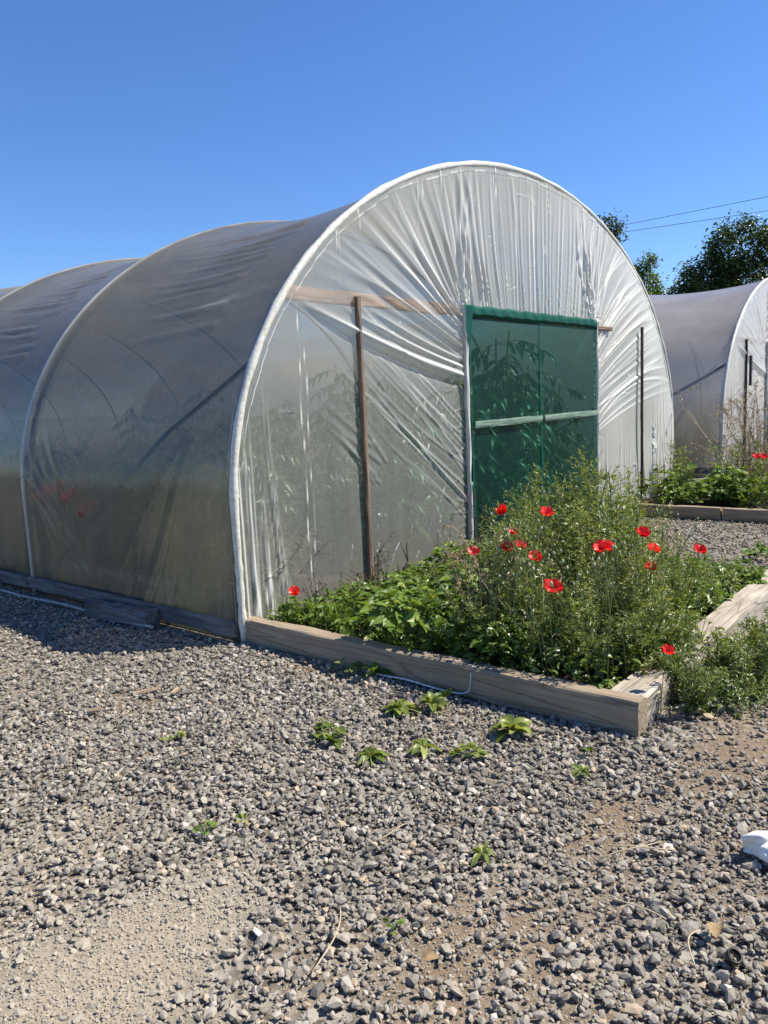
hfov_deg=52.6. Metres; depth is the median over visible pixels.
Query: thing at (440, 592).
leafy weed
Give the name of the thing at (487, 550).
tall weed
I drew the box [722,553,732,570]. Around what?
tall weed
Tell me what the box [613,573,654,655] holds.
tall weed
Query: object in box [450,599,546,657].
leafy weed
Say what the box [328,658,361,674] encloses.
yard weed
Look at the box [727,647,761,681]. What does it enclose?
sprawling weed
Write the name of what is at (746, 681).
sprawling weed
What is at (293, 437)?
crop plant
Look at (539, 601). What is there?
poppy stalks
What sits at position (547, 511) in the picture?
poppy
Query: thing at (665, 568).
tall weed
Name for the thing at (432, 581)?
leafy weed
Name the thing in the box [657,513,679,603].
poppy stalks
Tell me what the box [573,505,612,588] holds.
tall weed
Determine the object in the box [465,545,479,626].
poppy
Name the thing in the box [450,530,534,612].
withered weed
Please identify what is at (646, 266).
young tree
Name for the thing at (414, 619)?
leafy weed
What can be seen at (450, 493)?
crop plant
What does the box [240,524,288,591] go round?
indoor weed
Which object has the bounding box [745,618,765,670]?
sprawling weed
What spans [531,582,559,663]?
tall weed
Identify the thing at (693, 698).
sprawling weed
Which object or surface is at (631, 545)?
poppy stalks
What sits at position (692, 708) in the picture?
sprawling weed
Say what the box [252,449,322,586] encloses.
indoor weed
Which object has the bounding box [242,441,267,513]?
indoor weed
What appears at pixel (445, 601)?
leafy weed
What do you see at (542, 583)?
white daisy
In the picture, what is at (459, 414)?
crop plant
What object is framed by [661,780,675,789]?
dry leaf
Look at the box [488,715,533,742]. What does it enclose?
yard weed
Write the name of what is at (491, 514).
poppy stalks
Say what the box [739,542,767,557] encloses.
yard weed
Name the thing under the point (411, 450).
crop plant
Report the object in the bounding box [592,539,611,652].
poppy
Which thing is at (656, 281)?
young tree
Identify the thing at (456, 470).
crop plant
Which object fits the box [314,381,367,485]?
crop plant
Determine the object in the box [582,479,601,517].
tall weed
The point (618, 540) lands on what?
tall weed
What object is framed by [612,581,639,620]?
tall weed
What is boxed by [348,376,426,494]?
crop plant
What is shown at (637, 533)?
tall weed
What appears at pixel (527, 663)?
leafy weed
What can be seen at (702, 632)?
sprawling weed
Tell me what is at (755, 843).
rag
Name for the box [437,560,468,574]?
leafy weed
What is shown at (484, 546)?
leafy weed
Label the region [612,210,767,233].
overhead wire
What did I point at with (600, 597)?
tall weed
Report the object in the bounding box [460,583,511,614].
leafy weed
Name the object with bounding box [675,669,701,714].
sprawling weed
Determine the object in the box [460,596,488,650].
tall weed
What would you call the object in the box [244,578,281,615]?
indoor weed
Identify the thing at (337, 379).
crop plant
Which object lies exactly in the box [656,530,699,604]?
tall weed
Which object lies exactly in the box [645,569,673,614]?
tall weed
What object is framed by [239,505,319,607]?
dry stalks
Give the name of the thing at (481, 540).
tall weed
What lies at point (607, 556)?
withered weed
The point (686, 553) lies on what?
leafy weed
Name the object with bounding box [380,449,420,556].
indoor weed
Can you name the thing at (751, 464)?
dry shrub
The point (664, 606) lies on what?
sprawling weed
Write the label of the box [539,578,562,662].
poppy
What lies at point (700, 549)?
poppy
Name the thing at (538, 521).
poppy stalks
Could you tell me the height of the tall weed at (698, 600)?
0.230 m
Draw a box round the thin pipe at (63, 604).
[0,589,153,628]
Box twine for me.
[362,658,481,693]
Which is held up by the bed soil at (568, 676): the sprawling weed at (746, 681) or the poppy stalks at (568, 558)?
the poppy stalks at (568, 558)
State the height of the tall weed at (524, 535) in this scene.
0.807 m
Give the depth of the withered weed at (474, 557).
4.44 m
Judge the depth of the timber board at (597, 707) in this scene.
4.16 m
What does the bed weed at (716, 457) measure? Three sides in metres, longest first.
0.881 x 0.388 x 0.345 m
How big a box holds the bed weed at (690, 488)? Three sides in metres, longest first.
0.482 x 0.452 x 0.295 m
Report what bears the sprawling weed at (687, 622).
on the timber board at (732, 613)
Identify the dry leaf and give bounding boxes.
[421,950,438,959]
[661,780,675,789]
[707,922,723,937]
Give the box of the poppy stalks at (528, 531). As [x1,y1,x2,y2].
[518,526,555,629]
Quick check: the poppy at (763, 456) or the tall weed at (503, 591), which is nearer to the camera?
the tall weed at (503, 591)
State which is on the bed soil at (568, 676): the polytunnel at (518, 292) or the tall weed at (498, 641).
the tall weed at (498, 641)
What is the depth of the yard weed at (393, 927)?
2.35 m
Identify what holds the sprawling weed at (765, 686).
on the ground at (236, 972)
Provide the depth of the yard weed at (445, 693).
4.12 m
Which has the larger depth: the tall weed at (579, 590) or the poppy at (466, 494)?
the poppy at (466, 494)
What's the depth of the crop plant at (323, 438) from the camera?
11.21 m
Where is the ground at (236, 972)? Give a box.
[0,460,767,1023]
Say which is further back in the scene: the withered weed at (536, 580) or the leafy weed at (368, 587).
the leafy weed at (368, 587)
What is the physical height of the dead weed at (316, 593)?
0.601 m
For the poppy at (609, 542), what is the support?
on the bed soil at (568, 676)
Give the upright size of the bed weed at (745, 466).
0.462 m
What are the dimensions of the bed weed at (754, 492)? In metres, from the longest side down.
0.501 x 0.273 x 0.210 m
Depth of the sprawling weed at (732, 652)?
4.11 m
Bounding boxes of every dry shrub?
[673,365,767,479]
[689,367,767,483]
[708,385,767,470]
[715,389,767,465]
[716,411,767,483]
[729,442,767,482]
[746,438,767,463]
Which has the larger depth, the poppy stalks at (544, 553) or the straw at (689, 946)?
the poppy stalks at (544, 553)
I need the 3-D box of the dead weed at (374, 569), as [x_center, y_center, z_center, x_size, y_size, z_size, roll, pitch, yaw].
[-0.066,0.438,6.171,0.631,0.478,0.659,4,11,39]
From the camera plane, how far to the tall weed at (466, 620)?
4.61 m
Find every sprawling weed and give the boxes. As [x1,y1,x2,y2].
[588,654,626,675]
[602,618,645,670]
[608,611,660,652]
[609,581,655,636]
[613,609,650,666]
[620,661,653,676]
[624,652,665,677]
[628,651,676,688]
[637,610,655,631]
[638,636,656,661]
[639,608,660,649]
[641,588,682,647]
[642,625,665,662]
[642,643,677,667]
[649,588,682,643]
[656,607,676,639]
[656,649,688,697]
[657,653,689,696]
[658,609,684,652]
[659,652,695,690]
[664,613,701,644]
[665,654,718,712]
[667,613,691,656]
[670,638,713,664]
[674,614,694,657]
[674,649,700,698]
[674,685,720,712]
[675,609,697,634]
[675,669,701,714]
[677,617,732,653]
[679,623,706,655]
[680,656,717,712]
[683,670,707,713]
[696,666,729,694]
[701,678,749,718]
[704,673,732,695]
[705,630,731,685]
[711,625,741,679]
[712,644,743,669]
[714,649,731,682]
[715,627,764,686]
[719,644,759,711]
[720,674,754,690]
[727,626,767,652]
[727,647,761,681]
[737,620,767,664]
[738,639,767,682]
[740,675,767,702]
[743,612,767,641]
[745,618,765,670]
[750,675,767,702]
[752,606,767,669]
[755,602,767,635]
[755,643,767,686]
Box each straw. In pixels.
[311,907,340,971]
[373,823,405,841]
[540,764,572,798]
[560,784,605,792]
[599,894,666,919]
[601,841,660,858]
[607,845,675,849]
[688,929,700,966]
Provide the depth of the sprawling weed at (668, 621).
4.34 m
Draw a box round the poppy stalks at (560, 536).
[526,506,573,589]
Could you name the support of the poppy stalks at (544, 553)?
on the bed soil at (568, 676)
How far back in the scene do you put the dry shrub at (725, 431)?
11.20 m
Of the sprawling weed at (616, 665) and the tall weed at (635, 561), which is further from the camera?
the tall weed at (635, 561)
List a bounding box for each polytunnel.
[0,160,673,642]
[648,278,767,475]
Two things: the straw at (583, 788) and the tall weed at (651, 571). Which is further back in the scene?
the tall weed at (651, 571)
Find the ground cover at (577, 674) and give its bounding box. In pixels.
[265,540,767,718]
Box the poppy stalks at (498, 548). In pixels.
[497,525,521,613]
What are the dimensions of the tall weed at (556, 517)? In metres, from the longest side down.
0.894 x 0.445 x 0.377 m
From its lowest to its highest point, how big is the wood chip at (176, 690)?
0.017 m
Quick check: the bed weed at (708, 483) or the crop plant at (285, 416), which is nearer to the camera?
the bed weed at (708, 483)
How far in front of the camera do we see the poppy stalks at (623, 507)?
4.50 m
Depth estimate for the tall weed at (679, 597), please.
4.75 m
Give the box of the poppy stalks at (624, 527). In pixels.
[612,511,630,598]
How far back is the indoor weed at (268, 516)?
7.33 m
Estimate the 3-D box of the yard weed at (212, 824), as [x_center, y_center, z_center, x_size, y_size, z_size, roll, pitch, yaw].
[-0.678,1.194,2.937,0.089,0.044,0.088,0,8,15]
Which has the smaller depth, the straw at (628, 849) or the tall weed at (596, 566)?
the straw at (628, 849)
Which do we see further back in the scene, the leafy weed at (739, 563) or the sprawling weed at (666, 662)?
the leafy weed at (739, 563)
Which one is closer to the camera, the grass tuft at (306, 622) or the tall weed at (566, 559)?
the tall weed at (566, 559)
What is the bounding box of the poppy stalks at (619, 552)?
[566,550,629,664]
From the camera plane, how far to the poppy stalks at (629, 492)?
4.68 m
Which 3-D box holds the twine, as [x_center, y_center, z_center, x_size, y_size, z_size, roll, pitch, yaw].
[0.174,0.885,4.363,0.742,0.163,0.187,1,9,24]
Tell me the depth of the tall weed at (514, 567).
4.75 m
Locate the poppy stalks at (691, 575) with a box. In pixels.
[668,550,700,618]
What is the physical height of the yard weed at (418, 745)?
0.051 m
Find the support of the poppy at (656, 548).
on the bed soil at (568, 676)
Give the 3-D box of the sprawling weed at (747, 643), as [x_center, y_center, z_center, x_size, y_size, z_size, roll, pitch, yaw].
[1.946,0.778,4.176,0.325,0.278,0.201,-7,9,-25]
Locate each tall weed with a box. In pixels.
[454,605,472,650]
[456,591,503,647]
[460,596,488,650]
[469,554,493,605]
[472,544,516,621]
[474,522,489,560]
[475,530,504,579]
[479,533,492,560]
[480,488,552,581]
[480,500,537,613]
[482,520,538,601]
[482,544,521,620]
[484,519,564,657]
[486,511,562,621]
[488,514,543,661]
[492,492,565,588]
[492,616,508,663]
[495,486,524,540]
[497,532,533,611]
[502,503,554,589]
[502,537,553,616]
[507,471,547,527]
[516,581,536,619]
[517,625,540,668]
[519,488,571,579]
[521,462,549,546]
[521,562,556,627]
[523,498,551,558]
[525,488,555,562]
[528,500,546,579]
[531,470,585,573]
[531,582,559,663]
[537,481,579,577]
[539,502,601,585]
[540,472,598,582]
[542,468,599,559]
[543,588,577,660]
[547,535,581,614]
[550,488,598,543]
[553,582,586,668]
[556,499,609,601]
[556,578,599,659]
[560,546,608,659]
[563,442,632,576]
[563,487,589,521]
[565,449,645,603]
[565,569,588,617]
[566,464,611,533]
[568,509,611,581]
[569,586,617,686]
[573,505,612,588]
[574,576,620,658]
[578,604,614,687]
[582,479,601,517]
[583,562,622,626]
[585,566,622,646]
[587,464,645,582]
[588,529,640,607]
[592,491,641,548]
[592,494,651,585]
[597,592,631,672]
[599,510,646,591]
[601,501,664,617]
[603,494,642,560]
[610,465,649,528]
[610,496,657,560]
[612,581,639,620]
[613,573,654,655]
[614,590,664,678]
[615,465,661,559]
[617,537,672,623]
[618,531,658,609]
[619,568,649,620]
[623,553,658,601]
[627,624,649,672]
[629,552,674,615]
[633,573,662,604]
[636,519,666,582]
[641,556,665,623]
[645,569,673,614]
[647,494,687,579]
[647,559,674,601]
[651,538,677,590]
[655,603,670,645]
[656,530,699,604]
[663,545,691,578]
[668,553,699,610]
[669,568,694,618]
[675,565,691,591]
[690,559,708,592]
[690,586,705,616]
[692,539,720,583]
[705,558,719,589]
[705,572,725,607]
[720,558,743,597]
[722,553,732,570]
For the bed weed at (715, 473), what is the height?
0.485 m
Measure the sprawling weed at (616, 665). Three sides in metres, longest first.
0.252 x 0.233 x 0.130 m
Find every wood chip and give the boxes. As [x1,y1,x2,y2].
[86,707,101,713]
[136,686,160,694]
[171,687,180,693]
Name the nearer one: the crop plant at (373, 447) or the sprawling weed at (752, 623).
the sprawling weed at (752, 623)
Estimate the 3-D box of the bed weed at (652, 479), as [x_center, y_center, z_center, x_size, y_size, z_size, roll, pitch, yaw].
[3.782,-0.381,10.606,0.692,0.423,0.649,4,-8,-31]
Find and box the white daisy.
[535,569,543,610]
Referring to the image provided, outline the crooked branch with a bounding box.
[400,534,410,572]
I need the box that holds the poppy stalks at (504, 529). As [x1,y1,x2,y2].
[486,522,563,662]
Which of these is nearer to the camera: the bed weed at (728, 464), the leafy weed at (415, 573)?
the leafy weed at (415, 573)
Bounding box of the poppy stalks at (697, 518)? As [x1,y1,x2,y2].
[647,517,698,592]
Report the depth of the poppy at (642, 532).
4.33 m
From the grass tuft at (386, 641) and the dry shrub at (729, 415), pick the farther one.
the dry shrub at (729, 415)
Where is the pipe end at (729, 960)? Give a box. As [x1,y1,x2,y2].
[723,947,742,967]
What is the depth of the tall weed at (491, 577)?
4.50 m
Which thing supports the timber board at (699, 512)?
on the ground at (236, 972)
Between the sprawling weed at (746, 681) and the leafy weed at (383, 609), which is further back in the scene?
the leafy weed at (383, 609)
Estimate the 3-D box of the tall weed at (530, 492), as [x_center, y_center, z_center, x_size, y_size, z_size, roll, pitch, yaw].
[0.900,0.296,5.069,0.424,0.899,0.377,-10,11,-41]
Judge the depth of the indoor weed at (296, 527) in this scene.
7.89 m
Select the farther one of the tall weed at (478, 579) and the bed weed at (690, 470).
the bed weed at (690, 470)
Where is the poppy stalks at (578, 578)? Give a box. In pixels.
[557,573,584,621]
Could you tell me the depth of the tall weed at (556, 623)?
4.22 m
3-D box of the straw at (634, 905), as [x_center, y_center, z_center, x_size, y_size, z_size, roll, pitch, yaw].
[0.758,1.204,2.376,0.210,0.016,0.014,4,10,38]
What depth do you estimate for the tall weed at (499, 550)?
4.95 m
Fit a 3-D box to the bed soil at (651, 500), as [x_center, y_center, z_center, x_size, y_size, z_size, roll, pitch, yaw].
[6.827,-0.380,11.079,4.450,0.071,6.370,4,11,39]
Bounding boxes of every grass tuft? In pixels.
[273,596,315,624]
[283,597,321,624]
[297,610,331,629]
[313,596,355,632]
[325,601,365,632]
[326,614,360,634]
[335,624,364,636]
[367,628,408,645]
[375,622,406,643]
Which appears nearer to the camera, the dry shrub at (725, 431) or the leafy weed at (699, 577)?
the leafy weed at (699, 577)
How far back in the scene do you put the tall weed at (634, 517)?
4.93 m
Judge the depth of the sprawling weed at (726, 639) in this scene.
4.14 m
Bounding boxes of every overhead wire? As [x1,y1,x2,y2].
[609,196,767,227]
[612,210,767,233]
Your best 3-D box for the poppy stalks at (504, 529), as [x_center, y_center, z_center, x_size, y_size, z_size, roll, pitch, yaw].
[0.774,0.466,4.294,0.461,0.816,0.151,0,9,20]
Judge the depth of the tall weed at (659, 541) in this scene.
5.17 m
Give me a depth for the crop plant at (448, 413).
11.54 m
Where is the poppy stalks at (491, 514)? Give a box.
[490,513,516,593]
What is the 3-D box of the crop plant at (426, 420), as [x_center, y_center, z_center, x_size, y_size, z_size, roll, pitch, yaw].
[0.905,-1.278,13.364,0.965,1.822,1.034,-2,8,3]
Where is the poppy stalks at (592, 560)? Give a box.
[591,557,632,667]
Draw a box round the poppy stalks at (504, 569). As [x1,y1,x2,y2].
[490,555,521,626]
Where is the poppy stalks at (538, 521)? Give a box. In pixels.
[489,519,542,658]
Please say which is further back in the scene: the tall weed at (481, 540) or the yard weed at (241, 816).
the tall weed at (481, 540)
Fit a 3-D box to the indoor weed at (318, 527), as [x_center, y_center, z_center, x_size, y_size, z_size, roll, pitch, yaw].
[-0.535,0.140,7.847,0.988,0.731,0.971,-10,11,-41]
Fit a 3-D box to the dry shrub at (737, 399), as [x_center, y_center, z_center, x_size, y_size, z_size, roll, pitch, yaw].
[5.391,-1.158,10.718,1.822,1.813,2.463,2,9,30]
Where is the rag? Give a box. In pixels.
[740,830,767,862]
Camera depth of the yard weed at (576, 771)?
3.26 m
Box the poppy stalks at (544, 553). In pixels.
[498,549,578,675]
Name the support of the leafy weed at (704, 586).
on the bed soil at (568, 676)
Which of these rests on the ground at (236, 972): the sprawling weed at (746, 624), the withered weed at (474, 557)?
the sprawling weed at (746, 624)
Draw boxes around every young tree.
[632,249,663,294]
[643,270,669,294]
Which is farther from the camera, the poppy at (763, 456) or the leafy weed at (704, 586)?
the poppy at (763, 456)
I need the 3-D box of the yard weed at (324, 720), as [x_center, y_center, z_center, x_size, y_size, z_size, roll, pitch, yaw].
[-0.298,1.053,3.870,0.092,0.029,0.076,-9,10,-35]
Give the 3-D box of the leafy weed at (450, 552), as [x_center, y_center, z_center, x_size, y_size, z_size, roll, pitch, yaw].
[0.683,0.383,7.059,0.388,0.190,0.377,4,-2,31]
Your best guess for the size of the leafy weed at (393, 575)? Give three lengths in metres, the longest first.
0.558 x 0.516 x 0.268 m
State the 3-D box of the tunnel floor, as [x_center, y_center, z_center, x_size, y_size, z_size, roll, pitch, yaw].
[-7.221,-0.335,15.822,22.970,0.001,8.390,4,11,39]
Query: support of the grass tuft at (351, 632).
on the bed soil at (568, 676)
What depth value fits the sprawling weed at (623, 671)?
3.97 m
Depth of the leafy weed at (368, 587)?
5.71 m
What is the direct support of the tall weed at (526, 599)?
on the bed soil at (568, 676)
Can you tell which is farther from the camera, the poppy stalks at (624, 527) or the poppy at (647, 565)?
the poppy stalks at (624, 527)
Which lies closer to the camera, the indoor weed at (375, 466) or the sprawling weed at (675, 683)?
the sprawling weed at (675, 683)
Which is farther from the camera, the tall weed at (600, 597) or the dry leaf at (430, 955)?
the tall weed at (600, 597)
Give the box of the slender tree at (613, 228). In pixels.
[597,207,628,248]
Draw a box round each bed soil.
[276,548,746,688]
[640,464,767,508]
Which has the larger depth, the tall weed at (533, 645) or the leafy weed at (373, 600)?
the leafy weed at (373, 600)
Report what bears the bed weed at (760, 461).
on the bed soil at (651, 500)
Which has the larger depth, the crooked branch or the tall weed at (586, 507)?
the crooked branch
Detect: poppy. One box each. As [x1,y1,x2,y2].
[288,585,301,624]
[463,491,474,539]
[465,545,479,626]
[495,503,508,595]
[500,541,516,653]
[504,526,518,612]
[515,539,526,620]
[526,550,541,653]
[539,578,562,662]
[540,506,553,564]
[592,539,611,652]
[602,539,614,646]
[636,526,650,600]
[645,561,663,650]
[647,542,660,613]
[656,644,674,713]
[688,543,706,637]
[748,453,760,505]
[759,453,767,502]
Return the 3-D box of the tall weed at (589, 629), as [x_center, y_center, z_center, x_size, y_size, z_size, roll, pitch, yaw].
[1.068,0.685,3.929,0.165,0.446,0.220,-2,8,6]
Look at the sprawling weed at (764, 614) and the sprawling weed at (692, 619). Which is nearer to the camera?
the sprawling weed at (692, 619)
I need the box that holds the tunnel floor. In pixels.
[244,476,606,619]
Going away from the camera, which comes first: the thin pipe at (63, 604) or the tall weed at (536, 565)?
the tall weed at (536, 565)
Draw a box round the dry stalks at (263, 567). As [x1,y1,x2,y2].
[241,527,307,608]
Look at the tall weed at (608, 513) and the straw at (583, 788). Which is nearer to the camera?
the straw at (583, 788)
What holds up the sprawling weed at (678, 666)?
on the ground at (236, 972)
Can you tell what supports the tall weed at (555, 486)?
on the bed soil at (568, 676)
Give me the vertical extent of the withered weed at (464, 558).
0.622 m
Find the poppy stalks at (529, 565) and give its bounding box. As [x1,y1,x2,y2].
[512,563,562,675]
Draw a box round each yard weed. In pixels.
[159,730,185,740]
[193,820,217,834]
[235,813,250,825]
[310,723,345,748]
[314,718,329,725]
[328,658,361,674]
[356,661,394,678]
[356,747,390,767]
[380,698,422,718]
[382,918,405,935]
[407,738,441,758]
[419,691,449,714]
[434,688,451,698]
[447,742,488,757]
[467,843,494,866]
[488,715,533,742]
[570,764,590,777]
[583,746,594,750]
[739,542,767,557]
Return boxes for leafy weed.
[267,595,323,623]
[304,595,351,627]
[323,584,379,611]
[347,588,470,655]
[354,582,386,603]
[358,587,427,631]
[367,571,430,601]
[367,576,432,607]
[373,591,454,646]
[391,569,433,589]
[402,568,429,585]
[405,563,441,577]
[418,540,480,569]
[425,564,463,587]
[429,566,476,592]
[429,582,491,624]
[430,579,482,605]
[433,555,513,605]
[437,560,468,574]
[440,544,469,558]
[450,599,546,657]
[453,621,538,671]
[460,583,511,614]
[476,536,499,558]
[501,619,583,672]
[521,594,602,659]
[545,592,595,614]
[649,594,698,622]
[663,556,715,581]
[673,578,734,608]
[674,567,709,588]
[675,552,699,566]
[686,556,717,568]
[712,557,764,585]
[724,564,767,587]
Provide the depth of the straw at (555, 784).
3.11 m
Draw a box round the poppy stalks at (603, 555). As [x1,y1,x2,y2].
[550,541,625,680]
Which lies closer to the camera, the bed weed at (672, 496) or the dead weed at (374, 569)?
the dead weed at (374, 569)
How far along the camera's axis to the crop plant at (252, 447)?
16.22 m
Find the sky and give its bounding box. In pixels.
[0,0,767,294]
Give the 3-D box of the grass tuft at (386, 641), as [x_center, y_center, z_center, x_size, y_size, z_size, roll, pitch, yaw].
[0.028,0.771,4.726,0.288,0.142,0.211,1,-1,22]
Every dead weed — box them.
[288,535,331,619]
[326,532,410,588]
[457,501,501,552]
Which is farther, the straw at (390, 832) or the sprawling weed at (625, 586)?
the sprawling weed at (625, 586)
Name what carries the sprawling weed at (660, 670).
on the timber board at (732, 613)
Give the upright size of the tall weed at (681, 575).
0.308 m
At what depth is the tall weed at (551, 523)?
5.14 m
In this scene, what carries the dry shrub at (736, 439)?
on the bed soil at (651, 500)
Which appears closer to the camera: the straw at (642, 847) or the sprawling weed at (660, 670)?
the straw at (642, 847)
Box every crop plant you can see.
[238,431,302,582]
[238,456,269,520]
[239,415,274,480]
[240,402,295,506]
[242,426,268,482]
[262,408,311,489]
[264,396,310,475]
[281,449,339,534]
[292,469,356,564]
[293,395,361,506]
[306,364,372,488]
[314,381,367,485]
[340,382,443,564]
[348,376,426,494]
[358,398,412,488]
[371,395,467,547]
[375,394,447,514]
[409,374,473,541]
[410,384,457,480]
[421,382,471,496]
[433,382,472,516]
[438,364,474,523]
[446,399,473,516]
[452,360,469,427]
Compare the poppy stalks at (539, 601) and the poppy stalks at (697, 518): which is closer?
the poppy stalks at (539, 601)
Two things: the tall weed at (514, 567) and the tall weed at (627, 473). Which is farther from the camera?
the tall weed at (627, 473)
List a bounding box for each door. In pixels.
[463,304,598,546]
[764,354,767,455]
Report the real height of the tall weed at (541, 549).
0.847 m
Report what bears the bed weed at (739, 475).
on the bed soil at (651, 500)
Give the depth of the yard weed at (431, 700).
4.02 m
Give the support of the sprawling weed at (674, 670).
on the ground at (236, 972)
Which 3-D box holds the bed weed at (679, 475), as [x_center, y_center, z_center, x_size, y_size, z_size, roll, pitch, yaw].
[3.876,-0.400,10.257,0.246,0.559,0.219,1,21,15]
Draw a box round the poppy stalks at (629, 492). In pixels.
[589,490,643,577]
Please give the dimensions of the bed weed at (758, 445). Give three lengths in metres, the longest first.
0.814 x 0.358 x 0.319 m
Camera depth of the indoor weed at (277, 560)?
6.99 m
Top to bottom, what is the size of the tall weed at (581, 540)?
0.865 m
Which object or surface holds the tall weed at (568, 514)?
on the bed soil at (568, 676)
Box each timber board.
[84,599,160,630]
[246,615,646,737]
[610,569,767,727]
[618,503,722,519]
[722,507,767,522]
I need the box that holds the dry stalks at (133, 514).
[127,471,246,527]
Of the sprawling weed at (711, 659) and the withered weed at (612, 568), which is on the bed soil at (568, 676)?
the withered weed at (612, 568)
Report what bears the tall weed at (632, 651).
on the bed soil at (568, 676)
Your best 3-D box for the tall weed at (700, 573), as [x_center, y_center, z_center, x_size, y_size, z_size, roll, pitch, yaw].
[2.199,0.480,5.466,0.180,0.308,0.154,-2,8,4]
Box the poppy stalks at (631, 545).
[587,544,632,611]
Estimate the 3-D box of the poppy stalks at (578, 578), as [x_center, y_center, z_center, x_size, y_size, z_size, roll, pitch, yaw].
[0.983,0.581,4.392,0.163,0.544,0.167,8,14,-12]
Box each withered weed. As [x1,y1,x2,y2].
[405,541,479,622]
[440,525,529,660]
[443,527,527,622]
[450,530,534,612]
[492,523,559,576]
[494,549,568,616]
[533,511,591,576]
[537,518,600,576]
[573,531,646,604]
[576,547,666,633]
[611,517,678,599]
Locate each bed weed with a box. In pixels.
[638,468,680,498]
[644,462,665,502]
[650,462,713,504]
[655,481,693,504]
[663,440,688,492]
[663,478,703,504]
[670,479,701,499]
[671,463,686,493]
[672,444,691,476]
[676,449,695,481]
[681,465,695,490]
[695,465,748,504]
[704,466,750,502]
[705,438,733,481]
[708,469,758,503]
[709,444,740,485]
[712,470,764,505]
[714,474,760,502]
[724,438,750,478]
[732,465,762,482]
[737,437,764,475]
[737,477,767,508]
[744,449,767,495]
[744,471,760,508]
[751,469,767,508]
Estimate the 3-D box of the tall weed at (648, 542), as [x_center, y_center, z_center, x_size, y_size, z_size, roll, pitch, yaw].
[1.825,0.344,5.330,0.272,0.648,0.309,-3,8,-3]
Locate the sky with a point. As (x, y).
(129, 128)
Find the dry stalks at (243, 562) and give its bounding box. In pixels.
[241,534,267,604]
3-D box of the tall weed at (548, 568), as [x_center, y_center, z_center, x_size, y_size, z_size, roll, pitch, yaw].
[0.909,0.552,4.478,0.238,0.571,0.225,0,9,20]
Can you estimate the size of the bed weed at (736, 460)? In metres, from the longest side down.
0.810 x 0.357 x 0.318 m
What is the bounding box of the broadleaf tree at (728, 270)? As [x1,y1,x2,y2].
[660,208,767,294]
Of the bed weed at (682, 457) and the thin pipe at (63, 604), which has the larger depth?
the bed weed at (682, 457)
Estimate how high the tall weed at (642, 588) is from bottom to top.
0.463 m
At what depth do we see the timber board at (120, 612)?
5.94 m
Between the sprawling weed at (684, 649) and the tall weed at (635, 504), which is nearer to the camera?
the sprawling weed at (684, 649)
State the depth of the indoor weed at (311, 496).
8.78 m
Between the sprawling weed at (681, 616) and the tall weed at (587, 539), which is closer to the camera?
the sprawling weed at (681, 616)
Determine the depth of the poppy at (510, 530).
4.47 m
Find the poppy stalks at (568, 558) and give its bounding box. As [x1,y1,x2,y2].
[535,547,574,673]
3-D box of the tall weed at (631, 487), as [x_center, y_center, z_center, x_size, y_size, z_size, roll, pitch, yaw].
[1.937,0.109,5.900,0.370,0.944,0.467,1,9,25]
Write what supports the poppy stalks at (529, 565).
on the bed soil at (568, 676)
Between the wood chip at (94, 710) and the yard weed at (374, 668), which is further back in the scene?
the yard weed at (374, 668)
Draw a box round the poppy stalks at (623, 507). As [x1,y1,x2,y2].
[598,492,645,607]
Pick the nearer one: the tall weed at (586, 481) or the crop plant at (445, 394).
the tall weed at (586, 481)
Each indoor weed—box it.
[240,451,271,520]
[240,521,295,581]
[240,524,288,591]
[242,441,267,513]
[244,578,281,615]
[245,492,325,558]
[246,544,277,601]
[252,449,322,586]
[252,483,290,559]
[268,479,350,543]
[276,494,348,548]
[284,489,381,561]
[340,445,386,552]
[368,415,411,533]
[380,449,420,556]
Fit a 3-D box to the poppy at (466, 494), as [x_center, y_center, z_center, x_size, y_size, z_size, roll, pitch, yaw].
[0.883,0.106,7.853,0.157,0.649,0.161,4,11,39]
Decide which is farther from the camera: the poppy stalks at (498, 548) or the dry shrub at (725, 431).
the dry shrub at (725, 431)
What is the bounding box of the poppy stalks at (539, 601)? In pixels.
[529,572,551,649]
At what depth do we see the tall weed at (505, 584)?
4.72 m
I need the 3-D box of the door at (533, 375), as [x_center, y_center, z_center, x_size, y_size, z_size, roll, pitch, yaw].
[1.677,-0.924,8.344,0.105,2.373,2.853,4,11,39]
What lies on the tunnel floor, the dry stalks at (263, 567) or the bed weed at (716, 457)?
the dry stalks at (263, 567)
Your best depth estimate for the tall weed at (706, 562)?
5.75 m
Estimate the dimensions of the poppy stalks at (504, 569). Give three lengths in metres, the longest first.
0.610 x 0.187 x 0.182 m
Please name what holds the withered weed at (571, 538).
on the bed soil at (568, 676)
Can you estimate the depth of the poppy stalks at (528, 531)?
4.50 m
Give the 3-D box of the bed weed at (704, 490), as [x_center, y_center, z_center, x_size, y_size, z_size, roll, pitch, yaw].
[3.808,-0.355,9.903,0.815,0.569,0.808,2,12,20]
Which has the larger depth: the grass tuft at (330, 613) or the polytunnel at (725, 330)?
the polytunnel at (725, 330)
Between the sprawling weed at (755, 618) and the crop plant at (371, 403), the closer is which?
the sprawling weed at (755, 618)
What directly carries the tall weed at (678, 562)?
on the bed soil at (568, 676)

